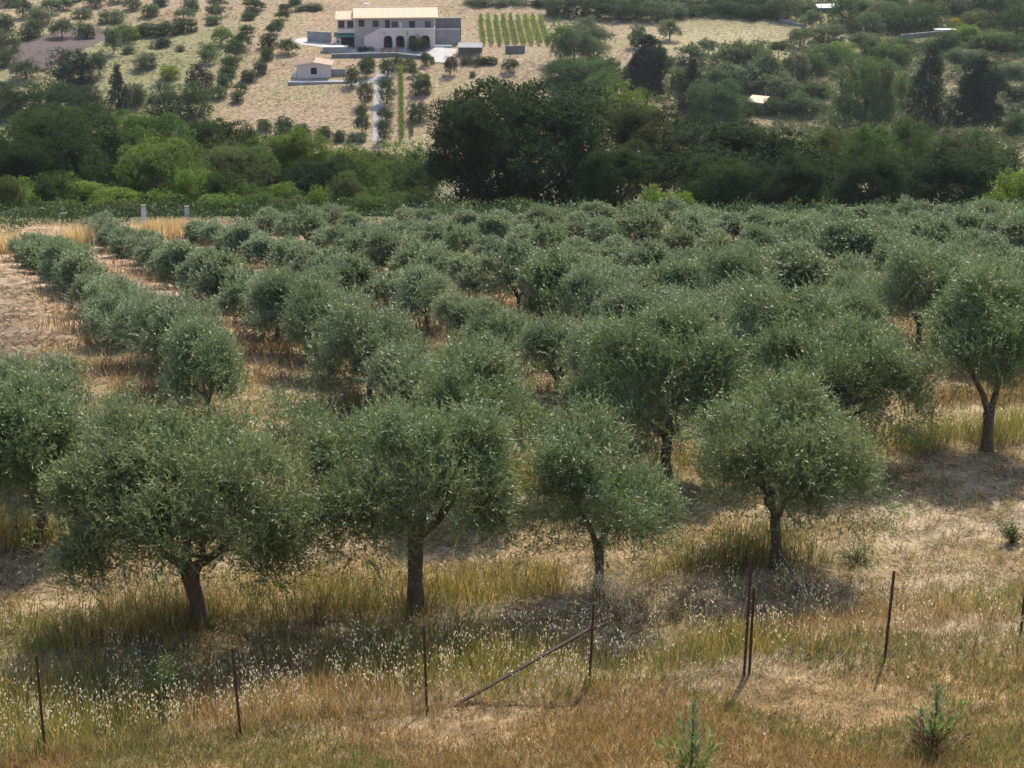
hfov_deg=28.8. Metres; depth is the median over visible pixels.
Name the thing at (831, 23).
bush
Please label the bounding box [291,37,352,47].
yard
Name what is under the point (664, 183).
tree
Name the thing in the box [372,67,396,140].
drive
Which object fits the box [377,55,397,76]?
clipped tree
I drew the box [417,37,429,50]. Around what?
tree
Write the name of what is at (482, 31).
vine row
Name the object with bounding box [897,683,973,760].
spire plant
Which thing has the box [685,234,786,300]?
olive tree
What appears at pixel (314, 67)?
hut
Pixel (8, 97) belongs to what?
tree
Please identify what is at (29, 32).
olive tree
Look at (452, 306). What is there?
olive tree
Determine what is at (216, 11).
olive tree
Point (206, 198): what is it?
bush
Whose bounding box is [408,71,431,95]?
bush
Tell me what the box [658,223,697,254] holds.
olive tree
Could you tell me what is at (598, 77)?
tree
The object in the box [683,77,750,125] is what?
tree
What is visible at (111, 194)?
bush
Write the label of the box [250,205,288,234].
olive tree
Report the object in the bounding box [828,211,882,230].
olive tree
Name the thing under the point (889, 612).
fence stake
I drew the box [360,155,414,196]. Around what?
tree
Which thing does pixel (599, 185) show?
oak tree
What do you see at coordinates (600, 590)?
wild oats
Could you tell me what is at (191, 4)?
olive tree
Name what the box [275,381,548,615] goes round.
olive tree
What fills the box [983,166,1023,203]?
bush
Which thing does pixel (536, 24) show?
vine row
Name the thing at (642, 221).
olive tree
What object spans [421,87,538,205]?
oak tree
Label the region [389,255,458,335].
olive tree
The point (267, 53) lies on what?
olive tree
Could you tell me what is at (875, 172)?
oak tree
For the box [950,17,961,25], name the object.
broom bush
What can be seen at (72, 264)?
olive tree
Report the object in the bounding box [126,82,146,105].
bush
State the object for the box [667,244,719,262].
olive tree
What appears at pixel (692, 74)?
conifer
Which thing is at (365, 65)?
clipped tree
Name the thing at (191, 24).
hedge tree
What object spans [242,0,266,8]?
olive tree
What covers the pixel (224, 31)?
tree
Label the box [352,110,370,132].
clipped tree
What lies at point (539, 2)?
bush
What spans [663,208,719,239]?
olive tree
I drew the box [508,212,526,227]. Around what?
olive tree
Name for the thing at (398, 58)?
tree
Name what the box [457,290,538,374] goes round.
olive tree
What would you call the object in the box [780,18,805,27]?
roadside wall
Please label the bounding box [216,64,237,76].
olive tree
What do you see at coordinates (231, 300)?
olive tree
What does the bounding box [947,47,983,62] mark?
bush
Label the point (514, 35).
vine row
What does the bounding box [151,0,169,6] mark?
olive tree
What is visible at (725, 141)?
oak tree
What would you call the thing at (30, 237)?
olive tree
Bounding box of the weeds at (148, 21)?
[0,4,269,128]
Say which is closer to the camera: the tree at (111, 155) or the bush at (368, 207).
the bush at (368, 207)
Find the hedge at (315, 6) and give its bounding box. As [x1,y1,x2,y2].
[292,1,323,11]
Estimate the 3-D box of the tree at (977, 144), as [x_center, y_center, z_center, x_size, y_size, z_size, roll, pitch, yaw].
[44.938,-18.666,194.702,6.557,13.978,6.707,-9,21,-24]
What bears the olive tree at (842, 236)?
on the ground at (342, 102)
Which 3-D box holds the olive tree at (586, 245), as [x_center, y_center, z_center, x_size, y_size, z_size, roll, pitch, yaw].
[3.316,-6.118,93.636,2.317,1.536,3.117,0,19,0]
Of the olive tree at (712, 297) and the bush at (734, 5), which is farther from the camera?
the bush at (734, 5)
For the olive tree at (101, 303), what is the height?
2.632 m
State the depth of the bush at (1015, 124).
380.49 m
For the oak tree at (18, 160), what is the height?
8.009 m
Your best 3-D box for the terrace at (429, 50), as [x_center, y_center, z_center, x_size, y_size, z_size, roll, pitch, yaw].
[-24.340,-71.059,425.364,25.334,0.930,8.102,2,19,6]
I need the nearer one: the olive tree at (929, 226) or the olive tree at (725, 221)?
the olive tree at (929, 226)
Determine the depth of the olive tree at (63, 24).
436.11 m
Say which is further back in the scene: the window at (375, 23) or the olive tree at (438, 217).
the window at (375, 23)
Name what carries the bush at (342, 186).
on the ground at (342, 102)
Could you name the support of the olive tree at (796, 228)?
on the ground at (342, 102)
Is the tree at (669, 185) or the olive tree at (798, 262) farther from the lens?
the tree at (669, 185)
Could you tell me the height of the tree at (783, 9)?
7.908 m
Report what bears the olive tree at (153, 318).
on the ground at (342, 102)
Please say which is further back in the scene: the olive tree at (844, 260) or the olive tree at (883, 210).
the olive tree at (883, 210)
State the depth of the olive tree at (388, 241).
89.88 m
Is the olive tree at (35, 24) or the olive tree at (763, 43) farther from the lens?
the olive tree at (35, 24)
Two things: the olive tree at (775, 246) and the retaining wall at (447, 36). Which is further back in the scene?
the retaining wall at (447, 36)
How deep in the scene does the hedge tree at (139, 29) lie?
437.95 m
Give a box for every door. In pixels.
[385,20,389,27]
[385,36,391,46]
[397,36,403,46]
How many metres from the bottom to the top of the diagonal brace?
1.110 m
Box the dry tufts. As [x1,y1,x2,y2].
[0,215,1021,382]
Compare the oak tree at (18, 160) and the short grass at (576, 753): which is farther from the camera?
the oak tree at (18, 160)
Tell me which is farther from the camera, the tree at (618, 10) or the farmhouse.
the tree at (618, 10)
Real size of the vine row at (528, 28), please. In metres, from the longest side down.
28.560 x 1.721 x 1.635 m
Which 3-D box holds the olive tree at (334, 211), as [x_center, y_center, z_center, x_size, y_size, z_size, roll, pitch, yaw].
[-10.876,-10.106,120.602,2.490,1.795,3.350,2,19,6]
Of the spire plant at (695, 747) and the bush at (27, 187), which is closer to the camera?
the spire plant at (695, 747)
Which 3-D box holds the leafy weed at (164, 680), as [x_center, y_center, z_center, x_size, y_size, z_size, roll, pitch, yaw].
[-5.884,5.134,34.025,0.720,1.323,0.621,-10,21,-26]
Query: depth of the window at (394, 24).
428.07 m
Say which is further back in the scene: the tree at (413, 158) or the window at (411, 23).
the window at (411, 23)
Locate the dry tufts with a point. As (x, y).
(164, 226)
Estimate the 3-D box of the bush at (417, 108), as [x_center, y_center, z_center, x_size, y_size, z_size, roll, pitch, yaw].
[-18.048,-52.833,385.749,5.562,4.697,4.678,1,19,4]
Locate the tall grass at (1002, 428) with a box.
[0,272,1023,668]
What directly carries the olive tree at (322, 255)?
on the ground at (342, 102)
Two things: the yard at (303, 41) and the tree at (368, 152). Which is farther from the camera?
the yard at (303, 41)
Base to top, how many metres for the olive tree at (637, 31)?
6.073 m
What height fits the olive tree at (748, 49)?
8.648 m
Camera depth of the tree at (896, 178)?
213.31 m
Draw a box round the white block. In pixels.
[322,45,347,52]
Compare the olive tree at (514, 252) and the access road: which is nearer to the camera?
the olive tree at (514, 252)
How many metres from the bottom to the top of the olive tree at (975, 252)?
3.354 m
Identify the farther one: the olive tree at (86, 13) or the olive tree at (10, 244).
the olive tree at (86, 13)
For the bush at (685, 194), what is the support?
on the ground at (342, 102)
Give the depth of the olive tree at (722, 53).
408.59 m
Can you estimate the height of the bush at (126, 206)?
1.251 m
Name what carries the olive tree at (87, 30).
on the ground at (342, 102)
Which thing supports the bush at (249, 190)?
on the ground at (342, 102)
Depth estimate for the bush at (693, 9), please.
456.36 m
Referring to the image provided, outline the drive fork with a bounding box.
[349,77,374,84]
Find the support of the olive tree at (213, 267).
on the ground at (342, 102)
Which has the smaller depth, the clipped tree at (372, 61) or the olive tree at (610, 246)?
the olive tree at (610, 246)
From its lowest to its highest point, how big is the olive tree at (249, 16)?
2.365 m
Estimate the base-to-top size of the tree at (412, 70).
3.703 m
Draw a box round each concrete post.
[141,204,146,225]
[184,205,188,218]
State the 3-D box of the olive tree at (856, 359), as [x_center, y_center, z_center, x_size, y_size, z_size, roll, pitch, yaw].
[7.986,0.073,48.519,5.365,4.151,5.294,0,19,0]
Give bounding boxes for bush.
[0,174,27,214]
[1,190,38,215]
[1,207,36,217]
[10,175,40,203]
[30,167,83,205]
[31,197,68,214]
[47,170,89,200]
[53,212,82,218]
[54,180,140,215]
[98,200,141,216]
[99,182,138,196]
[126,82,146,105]
[128,187,192,216]
[148,36,172,48]
[159,64,182,80]
[173,167,217,209]
[192,192,245,216]
[205,168,244,201]
[224,179,260,214]
[236,191,277,215]
[241,191,291,209]
[256,119,273,131]
[264,195,310,214]
[267,180,302,199]
[273,115,295,136]
[281,190,309,203]
[295,122,312,135]
[303,184,337,210]
[313,125,334,140]
[325,170,365,212]
[333,130,347,142]
[339,193,390,216]
[346,131,366,143]
[355,181,410,204]
[373,196,408,215]
[391,191,423,206]
[402,185,442,210]
[406,99,432,122]
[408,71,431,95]
[459,55,476,65]
[462,0,498,5]
[469,71,475,76]
[470,56,486,64]
[483,56,497,64]
[491,0,526,6]
[501,57,519,71]
[525,0,563,7]
[540,57,595,86]
[567,56,607,78]
[586,55,621,72]
[639,183,676,216]
[663,1,689,18]
[670,65,689,87]
[674,190,694,203]
[685,3,714,17]
[705,0,731,14]
[720,1,760,18]
[732,94,760,116]
[741,4,779,20]
[743,105,757,113]
[756,105,776,114]
[764,96,798,113]
[783,91,827,114]
[792,1,822,13]
[798,49,832,75]
[799,82,831,96]
[807,42,844,62]
[808,22,847,43]
[826,19,842,29]
[831,41,857,58]
[847,31,881,45]
[853,0,871,11]
[857,37,903,57]
[870,41,914,61]
[894,36,926,52]
[924,30,961,50]
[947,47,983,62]
[948,22,981,41]
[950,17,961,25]
[959,8,997,29]
[968,29,1006,50]
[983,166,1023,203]
[989,61,1023,76]
[994,33,1023,52]
[998,85,1023,100]
[1003,111,1023,133]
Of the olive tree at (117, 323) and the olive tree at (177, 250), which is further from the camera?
the olive tree at (177, 250)
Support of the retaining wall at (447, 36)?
on the ground at (342, 102)
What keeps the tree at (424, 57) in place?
on the ground at (342, 102)
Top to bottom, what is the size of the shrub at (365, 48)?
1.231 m
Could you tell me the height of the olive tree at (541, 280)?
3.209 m
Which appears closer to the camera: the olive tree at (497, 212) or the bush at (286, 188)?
the olive tree at (497, 212)
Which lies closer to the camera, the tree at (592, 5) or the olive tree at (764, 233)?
the olive tree at (764, 233)
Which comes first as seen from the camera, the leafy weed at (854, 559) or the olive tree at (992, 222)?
the leafy weed at (854, 559)
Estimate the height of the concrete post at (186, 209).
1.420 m
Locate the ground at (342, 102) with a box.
[0,0,1023,767]
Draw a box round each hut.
[293,57,344,79]
[749,93,769,111]
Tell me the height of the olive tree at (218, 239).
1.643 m
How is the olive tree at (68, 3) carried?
on the ground at (342, 102)
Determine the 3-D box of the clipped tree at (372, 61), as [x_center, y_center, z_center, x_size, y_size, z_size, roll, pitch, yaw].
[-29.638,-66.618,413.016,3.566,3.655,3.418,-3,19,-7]
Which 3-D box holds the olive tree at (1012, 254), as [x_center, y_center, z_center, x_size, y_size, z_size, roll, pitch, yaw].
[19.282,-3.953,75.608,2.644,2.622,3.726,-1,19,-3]
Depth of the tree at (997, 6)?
451.00 m
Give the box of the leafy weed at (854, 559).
[827,539,879,568]
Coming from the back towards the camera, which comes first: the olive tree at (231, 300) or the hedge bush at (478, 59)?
the hedge bush at (478, 59)
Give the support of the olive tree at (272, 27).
on the ground at (342, 102)
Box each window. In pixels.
[311,68,316,73]
[338,21,343,27]
[347,21,352,27]
[358,20,363,26]
[373,21,378,26]
[392,22,397,26]
[409,21,414,27]
[425,21,430,27]
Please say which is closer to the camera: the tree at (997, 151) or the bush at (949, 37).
the tree at (997, 151)
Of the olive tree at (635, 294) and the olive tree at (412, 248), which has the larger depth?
the olive tree at (412, 248)
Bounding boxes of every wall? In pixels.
[307,31,331,42]
[331,52,398,57]
[399,53,433,58]
[435,45,451,47]
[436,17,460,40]
[436,29,459,43]
[505,45,524,53]
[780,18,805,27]
[900,30,951,38]
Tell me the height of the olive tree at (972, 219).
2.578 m
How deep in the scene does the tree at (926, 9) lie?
444.61 m
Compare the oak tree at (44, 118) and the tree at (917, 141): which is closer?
the oak tree at (44, 118)
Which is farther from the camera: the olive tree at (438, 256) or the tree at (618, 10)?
the tree at (618, 10)
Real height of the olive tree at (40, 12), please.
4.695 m
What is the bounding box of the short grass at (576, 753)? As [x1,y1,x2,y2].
[0,616,1023,767]
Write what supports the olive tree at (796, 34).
on the ground at (342, 102)
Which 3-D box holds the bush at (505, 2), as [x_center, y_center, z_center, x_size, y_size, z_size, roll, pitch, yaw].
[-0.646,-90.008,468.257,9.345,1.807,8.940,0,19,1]
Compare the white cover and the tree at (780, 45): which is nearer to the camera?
the tree at (780, 45)
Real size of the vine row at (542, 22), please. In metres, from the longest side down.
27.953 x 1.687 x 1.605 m
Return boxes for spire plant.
[653,697,727,767]
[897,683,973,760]
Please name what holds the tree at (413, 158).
on the ground at (342, 102)
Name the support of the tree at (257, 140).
on the ground at (342, 102)
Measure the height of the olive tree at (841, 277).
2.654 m
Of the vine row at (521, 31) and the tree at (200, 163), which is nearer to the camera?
the tree at (200, 163)
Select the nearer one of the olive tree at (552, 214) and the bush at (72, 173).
the olive tree at (552, 214)
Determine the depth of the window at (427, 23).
428.49 m
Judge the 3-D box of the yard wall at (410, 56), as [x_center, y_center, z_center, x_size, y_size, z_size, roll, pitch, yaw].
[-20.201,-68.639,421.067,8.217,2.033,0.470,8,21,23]
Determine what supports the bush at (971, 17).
on the ground at (342, 102)
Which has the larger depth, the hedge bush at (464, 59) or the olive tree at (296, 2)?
the olive tree at (296, 2)
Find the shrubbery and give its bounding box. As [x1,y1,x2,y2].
[545,0,1023,149]
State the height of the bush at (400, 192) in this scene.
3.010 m
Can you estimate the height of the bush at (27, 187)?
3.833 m
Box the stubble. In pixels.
[0,311,1023,734]
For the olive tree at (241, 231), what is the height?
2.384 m
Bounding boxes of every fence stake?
[35,654,46,758]
[231,647,241,733]
[423,625,427,714]
[588,603,594,682]
[743,553,752,676]
[748,587,754,673]
[884,570,895,660]
[1020,594,1023,632]
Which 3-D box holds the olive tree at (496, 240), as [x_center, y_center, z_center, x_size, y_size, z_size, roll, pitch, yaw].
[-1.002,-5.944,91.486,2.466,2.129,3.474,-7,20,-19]
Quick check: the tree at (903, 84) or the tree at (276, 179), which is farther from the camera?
the tree at (903, 84)
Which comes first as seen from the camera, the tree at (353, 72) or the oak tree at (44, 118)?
the oak tree at (44, 118)
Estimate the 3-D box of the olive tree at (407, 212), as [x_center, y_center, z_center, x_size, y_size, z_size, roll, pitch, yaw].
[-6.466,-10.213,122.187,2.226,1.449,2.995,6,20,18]
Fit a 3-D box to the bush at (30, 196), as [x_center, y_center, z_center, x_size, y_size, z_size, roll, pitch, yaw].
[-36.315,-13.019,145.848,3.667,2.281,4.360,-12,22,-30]
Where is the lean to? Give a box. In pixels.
[458,42,482,55]
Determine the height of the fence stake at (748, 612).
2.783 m
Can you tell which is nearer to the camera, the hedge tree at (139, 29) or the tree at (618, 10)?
the hedge tree at (139, 29)
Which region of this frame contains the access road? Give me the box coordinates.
[433,49,456,62]
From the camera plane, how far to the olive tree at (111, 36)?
419.95 m
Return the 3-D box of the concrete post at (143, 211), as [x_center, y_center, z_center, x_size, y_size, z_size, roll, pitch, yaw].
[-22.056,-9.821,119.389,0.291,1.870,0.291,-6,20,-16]
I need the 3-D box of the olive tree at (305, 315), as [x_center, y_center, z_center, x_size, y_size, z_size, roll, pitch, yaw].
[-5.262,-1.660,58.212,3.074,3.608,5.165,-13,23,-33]
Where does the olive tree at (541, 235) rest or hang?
on the ground at (342, 102)
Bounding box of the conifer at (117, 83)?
[107,62,131,115]
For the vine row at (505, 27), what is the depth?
440.86 m
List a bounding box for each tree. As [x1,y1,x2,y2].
[0,0,19,6]
[0,13,16,31]
[0,29,21,52]
[0,47,16,67]
[0,80,27,118]
[0,100,127,193]
[0,116,112,202]
[0,138,53,195]
[0,334,108,493]
[0,352,110,543]
[3,231,35,261]
[7,58,45,80]
[8,0,33,17]
[13,234,48,273]
[13,366,346,631]
[14,24,38,40]
[14,81,75,115]
[14,231,48,260]
[22,17,44,36]
[23,6,55,25]
[31,232,70,282]
[34,234,98,290]
[37,0,62,13]
[41,46,97,90]
[46,17,76,37]
[48,243,113,299]
[56,83,112,123]
[57,0,75,8]
[58,265,112,314]
[70,6,94,18]
[72,20,95,38]
[75,269,132,338]
[78,210,114,229]
[79,269,157,350]
[82,0,106,6]
[84,123,151,187]
[87,216,121,245]
[88,48,111,76]
[90,152,119,185]
[90,280,184,369]
[94,221,128,248]
[95,108,207,182]
[96,8,124,24]
[102,25,123,54]
[104,224,138,259]
[106,157,126,185]
[109,21,140,42]
[111,135,206,210]
[115,275,230,406]
[121,24,146,38]
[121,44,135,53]
[121,227,166,266]
[122,0,142,8]
[131,51,158,69]
[131,234,165,272]
[136,22,166,37]
[140,3,160,16]
[140,243,174,278]
[142,80,215,123]
[149,233,204,289]
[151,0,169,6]
[153,301,253,424]
[158,20,183,35]
[171,116,260,154]
[171,154,222,192]
[171,244,210,300]
[173,7,195,19]
[175,18,197,33]
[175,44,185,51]
[178,0,199,10]
[178,218,207,243]
[183,61,216,91]
[186,245,257,311]
[195,40,221,61]
[195,132,238,169]
[196,142,280,203]
[196,218,225,248]
[204,5,226,17]
[205,0,231,6]
[205,15,221,25]
[208,83,227,100]
[209,23,234,44]
[209,223,242,257]
[209,263,267,322]
[215,73,233,88]
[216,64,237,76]
[219,54,239,67]
[219,216,267,262]
[222,39,247,57]
[226,125,264,152]
[229,31,254,46]
[229,90,244,102]
[232,82,248,92]
[235,263,304,344]
[236,368,349,496]
[237,24,255,33]
[238,231,277,269]
[240,11,256,20]
[240,69,260,82]
[240,131,289,187]
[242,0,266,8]
[242,253,346,361]
[245,6,261,13]
[248,155,297,194]
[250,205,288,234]
[252,61,267,74]
[257,33,278,47]
[259,46,273,60]
[261,123,334,179]
[261,231,319,271]
[264,23,282,33]
[270,19,284,27]
[270,217,307,239]
[273,9,291,19]
[275,265,375,382]
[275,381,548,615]
[276,38,301,53]
[276,202,332,242]
[277,3,294,10]
[280,152,361,204]
[281,243,321,274]
[288,0,302,4]
[292,277,438,413]
[301,243,354,279]
[309,226,334,249]
[310,141,366,182]
[317,202,351,226]
[320,222,359,253]
[321,252,387,304]
[329,154,394,198]
[332,142,398,192]
[335,211,370,228]
[337,226,383,267]
[342,64,359,85]
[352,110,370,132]
[354,329,441,442]
[355,77,374,105]
[355,103,366,117]
[355,220,379,230]
[356,57,375,76]
[359,225,415,272]
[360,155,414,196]
[362,267,427,315]
[364,324,566,500]
[365,149,403,183]
[367,55,376,67]
[371,217,403,234]
[375,106,394,120]
[375,119,394,142]
[376,76,397,103]
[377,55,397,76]
[377,139,421,193]
[384,158,446,203]
[384,232,449,273]
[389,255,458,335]
[391,53,404,68]
[393,216,433,240]
[394,204,422,222]
[395,139,448,190]
[402,58,417,69]
[405,35,424,50]
[407,60,417,75]
[412,219,462,254]
[413,208,445,222]
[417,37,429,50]
[419,51,432,65]
[419,75,618,215]
[420,244,469,283]
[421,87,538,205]
[422,284,504,344]
[429,215,450,222]
[439,218,480,255]
[443,55,458,74]
[443,205,480,226]
[443,251,517,299]
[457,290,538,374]
[468,231,506,259]
[470,211,516,239]
[471,233,555,314]
[486,382,700,598]
[489,208,515,220]
[496,299,589,395]
[503,221,544,253]
[507,241,584,324]
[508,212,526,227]
[520,202,570,233]
[526,216,569,254]
[542,0,572,15]
[544,285,786,483]
[545,17,574,59]
[552,303,679,440]
[553,25,595,59]
[554,252,641,328]
[556,210,595,247]
[561,14,606,37]
[562,0,591,16]
[563,235,599,256]
[566,138,663,206]
[566,250,621,275]
[567,198,624,220]
[575,35,610,60]
[580,0,615,18]
[583,212,624,246]
[585,66,626,94]
[588,28,616,43]
[588,102,700,198]
[589,77,655,205]
[589,273,693,332]
[590,233,638,273]
[596,0,638,19]
[607,200,666,249]
[617,238,673,276]
[619,0,653,19]
[619,261,657,298]
[627,21,646,41]
[637,0,679,20]
[637,174,675,216]
[641,352,920,568]
[643,248,715,301]
[646,147,688,195]
[650,111,842,210]
[651,195,690,223]
[656,18,683,40]
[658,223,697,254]
[661,277,762,384]
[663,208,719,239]
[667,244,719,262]
[670,0,703,5]
[672,152,759,215]
[673,41,708,62]
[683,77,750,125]
[685,201,722,224]
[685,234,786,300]
[691,224,738,251]
[696,36,719,54]
[702,60,742,87]
[705,40,753,66]
[709,209,754,239]
[709,255,870,379]
[723,61,762,90]
[726,36,763,67]
[733,220,783,250]
[735,302,959,468]
[737,204,796,238]
[739,241,770,262]
[741,45,788,77]
[750,37,774,68]
[750,68,797,93]
[750,146,830,210]
[752,0,786,8]
[758,76,805,97]
[759,234,843,306]
[759,238,829,265]
[766,0,807,19]
[768,39,791,57]
[769,212,827,232]
[771,215,832,260]
[777,46,812,76]
[785,27,818,46]
[795,128,839,196]
[797,208,819,216]
[798,8,826,29]
[799,215,885,271]
[810,205,860,223]
[812,125,855,195]
[814,260,886,307]
[816,275,911,371]
[818,143,864,192]
[822,50,902,135]
[824,148,910,208]
[826,0,859,27]
[826,249,881,277]
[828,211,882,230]
[836,120,909,201]
[840,142,887,191]
[849,11,885,31]
[851,203,907,220]
[856,223,979,349]
[862,0,902,21]
[864,213,913,232]
[865,226,920,276]
[867,141,934,207]
[872,223,915,240]
[873,235,938,313]
[877,0,912,8]
[877,2,925,30]
[885,115,940,172]
[885,134,1005,211]
[890,192,930,218]
[891,72,913,101]
[899,133,940,200]
[899,209,938,231]
[900,245,1023,452]
[902,39,958,128]
[902,212,972,247]
[904,2,951,26]
[909,237,973,255]
[911,0,950,7]
[926,272,1023,369]
[929,240,1022,324]
[931,135,975,200]
[932,203,966,218]
[934,0,972,13]
[938,124,1013,200]
[939,203,990,232]
[941,54,1013,138]
[950,136,1012,194]
[954,226,985,248]
[963,199,984,209]
[963,231,1017,260]
[965,195,1023,234]
[967,0,1023,20]
[977,141,1023,200]
[981,208,1019,234]
[991,208,1023,255]
[995,4,1023,33]
[998,245,1023,277]
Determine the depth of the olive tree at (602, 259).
79.34 m
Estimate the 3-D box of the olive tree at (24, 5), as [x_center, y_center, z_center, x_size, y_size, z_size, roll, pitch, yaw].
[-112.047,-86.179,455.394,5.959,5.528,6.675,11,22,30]
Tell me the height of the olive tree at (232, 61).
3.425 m
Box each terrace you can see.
[288,79,343,84]
[347,47,455,55]
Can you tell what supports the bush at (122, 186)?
on the ground at (342, 102)
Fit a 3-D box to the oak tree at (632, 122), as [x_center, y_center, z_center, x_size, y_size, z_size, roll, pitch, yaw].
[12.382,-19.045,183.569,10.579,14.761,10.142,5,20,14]
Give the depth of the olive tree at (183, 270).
78.34 m
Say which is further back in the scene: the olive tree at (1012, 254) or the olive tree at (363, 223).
the olive tree at (363, 223)
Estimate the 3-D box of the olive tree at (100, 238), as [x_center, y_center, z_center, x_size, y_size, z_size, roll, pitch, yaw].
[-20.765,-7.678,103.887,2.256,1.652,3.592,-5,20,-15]
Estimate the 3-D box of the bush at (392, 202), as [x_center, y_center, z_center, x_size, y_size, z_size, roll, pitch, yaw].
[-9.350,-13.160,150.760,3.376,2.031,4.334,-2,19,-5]
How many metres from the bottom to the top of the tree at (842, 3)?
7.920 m
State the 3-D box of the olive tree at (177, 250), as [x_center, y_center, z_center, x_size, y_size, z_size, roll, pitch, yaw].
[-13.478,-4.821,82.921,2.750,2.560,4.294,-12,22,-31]
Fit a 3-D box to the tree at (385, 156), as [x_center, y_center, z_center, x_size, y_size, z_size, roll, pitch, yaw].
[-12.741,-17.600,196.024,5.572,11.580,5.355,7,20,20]
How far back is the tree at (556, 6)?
456.32 m
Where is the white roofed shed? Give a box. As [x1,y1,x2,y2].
[815,4,840,11]
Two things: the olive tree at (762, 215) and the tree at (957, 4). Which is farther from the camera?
the tree at (957, 4)
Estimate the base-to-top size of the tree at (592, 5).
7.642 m
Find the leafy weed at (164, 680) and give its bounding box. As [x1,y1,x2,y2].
[143,645,184,712]
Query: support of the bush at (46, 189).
on the ground at (342, 102)
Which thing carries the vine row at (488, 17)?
on the ground at (342, 102)
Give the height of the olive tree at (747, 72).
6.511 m
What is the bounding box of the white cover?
[933,28,955,31]
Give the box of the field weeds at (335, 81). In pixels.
[85,0,660,150]
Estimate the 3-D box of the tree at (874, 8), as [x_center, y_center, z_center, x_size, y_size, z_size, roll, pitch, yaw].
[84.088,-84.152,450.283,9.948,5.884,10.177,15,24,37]
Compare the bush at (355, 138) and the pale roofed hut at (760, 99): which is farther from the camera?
the pale roofed hut at (760, 99)
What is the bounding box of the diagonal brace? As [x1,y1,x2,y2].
[453,625,595,706]
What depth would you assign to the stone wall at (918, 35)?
438.59 m
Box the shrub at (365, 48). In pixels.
[362,46,374,51]
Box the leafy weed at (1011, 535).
[992,519,1023,544]
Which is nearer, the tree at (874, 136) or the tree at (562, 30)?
the tree at (874, 136)
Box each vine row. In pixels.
[398,62,405,137]
[408,115,413,136]
[478,12,486,43]
[486,13,495,44]
[492,12,502,44]
[501,12,510,43]
[508,12,518,43]
[514,13,527,44]
[523,13,533,43]
[530,13,542,43]
[538,13,549,44]
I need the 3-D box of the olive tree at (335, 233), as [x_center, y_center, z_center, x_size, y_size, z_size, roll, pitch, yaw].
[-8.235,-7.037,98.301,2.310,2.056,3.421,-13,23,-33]
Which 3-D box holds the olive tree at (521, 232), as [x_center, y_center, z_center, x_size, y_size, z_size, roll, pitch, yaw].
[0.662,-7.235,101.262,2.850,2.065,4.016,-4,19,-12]
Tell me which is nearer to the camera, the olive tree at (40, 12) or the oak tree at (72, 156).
the oak tree at (72, 156)
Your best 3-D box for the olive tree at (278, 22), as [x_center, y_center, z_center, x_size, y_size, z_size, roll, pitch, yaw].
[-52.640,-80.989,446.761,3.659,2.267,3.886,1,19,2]
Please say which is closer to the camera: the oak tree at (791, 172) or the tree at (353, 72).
the oak tree at (791, 172)
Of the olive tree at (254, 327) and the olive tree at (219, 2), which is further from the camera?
the olive tree at (219, 2)
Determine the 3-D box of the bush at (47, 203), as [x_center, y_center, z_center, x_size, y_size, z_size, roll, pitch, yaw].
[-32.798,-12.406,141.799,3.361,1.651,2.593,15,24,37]
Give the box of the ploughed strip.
[0,27,108,69]
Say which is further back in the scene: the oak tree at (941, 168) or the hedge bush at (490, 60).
the hedge bush at (490, 60)
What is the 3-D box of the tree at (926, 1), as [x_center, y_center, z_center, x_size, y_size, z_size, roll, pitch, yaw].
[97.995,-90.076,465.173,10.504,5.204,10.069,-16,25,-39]
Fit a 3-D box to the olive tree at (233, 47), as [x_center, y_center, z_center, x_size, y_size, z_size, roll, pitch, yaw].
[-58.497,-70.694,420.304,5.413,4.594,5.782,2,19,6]
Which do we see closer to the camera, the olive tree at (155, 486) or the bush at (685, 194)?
the olive tree at (155, 486)
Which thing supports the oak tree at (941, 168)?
on the ground at (342, 102)
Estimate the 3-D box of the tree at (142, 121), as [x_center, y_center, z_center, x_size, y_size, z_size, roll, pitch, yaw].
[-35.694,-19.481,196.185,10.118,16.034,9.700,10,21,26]
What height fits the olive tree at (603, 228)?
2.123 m
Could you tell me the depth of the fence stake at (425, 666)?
34.03 m
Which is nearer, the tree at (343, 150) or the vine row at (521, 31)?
the tree at (343, 150)
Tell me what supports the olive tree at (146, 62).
on the ground at (342, 102)
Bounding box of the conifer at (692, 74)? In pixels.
[673,56,709,116]
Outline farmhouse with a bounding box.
[334,3,437,49]
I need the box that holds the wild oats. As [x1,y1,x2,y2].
[0,394,1023,749]
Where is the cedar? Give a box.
[616,33,675,104]
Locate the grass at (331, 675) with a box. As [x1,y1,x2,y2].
[0,530,1023,766]
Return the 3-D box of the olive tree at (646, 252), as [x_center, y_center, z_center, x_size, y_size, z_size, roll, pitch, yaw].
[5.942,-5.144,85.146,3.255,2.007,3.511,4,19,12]
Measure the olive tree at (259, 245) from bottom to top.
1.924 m
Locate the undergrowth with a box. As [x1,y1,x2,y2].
[0,194,1023,234]
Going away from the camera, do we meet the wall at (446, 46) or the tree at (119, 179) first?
the tree at (119, 179)
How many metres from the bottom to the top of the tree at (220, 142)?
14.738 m
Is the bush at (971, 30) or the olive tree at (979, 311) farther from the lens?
the bush at (971, 30)
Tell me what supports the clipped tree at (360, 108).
on the ground at (342, 102)
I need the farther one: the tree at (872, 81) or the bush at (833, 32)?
the bush at (833, 32)

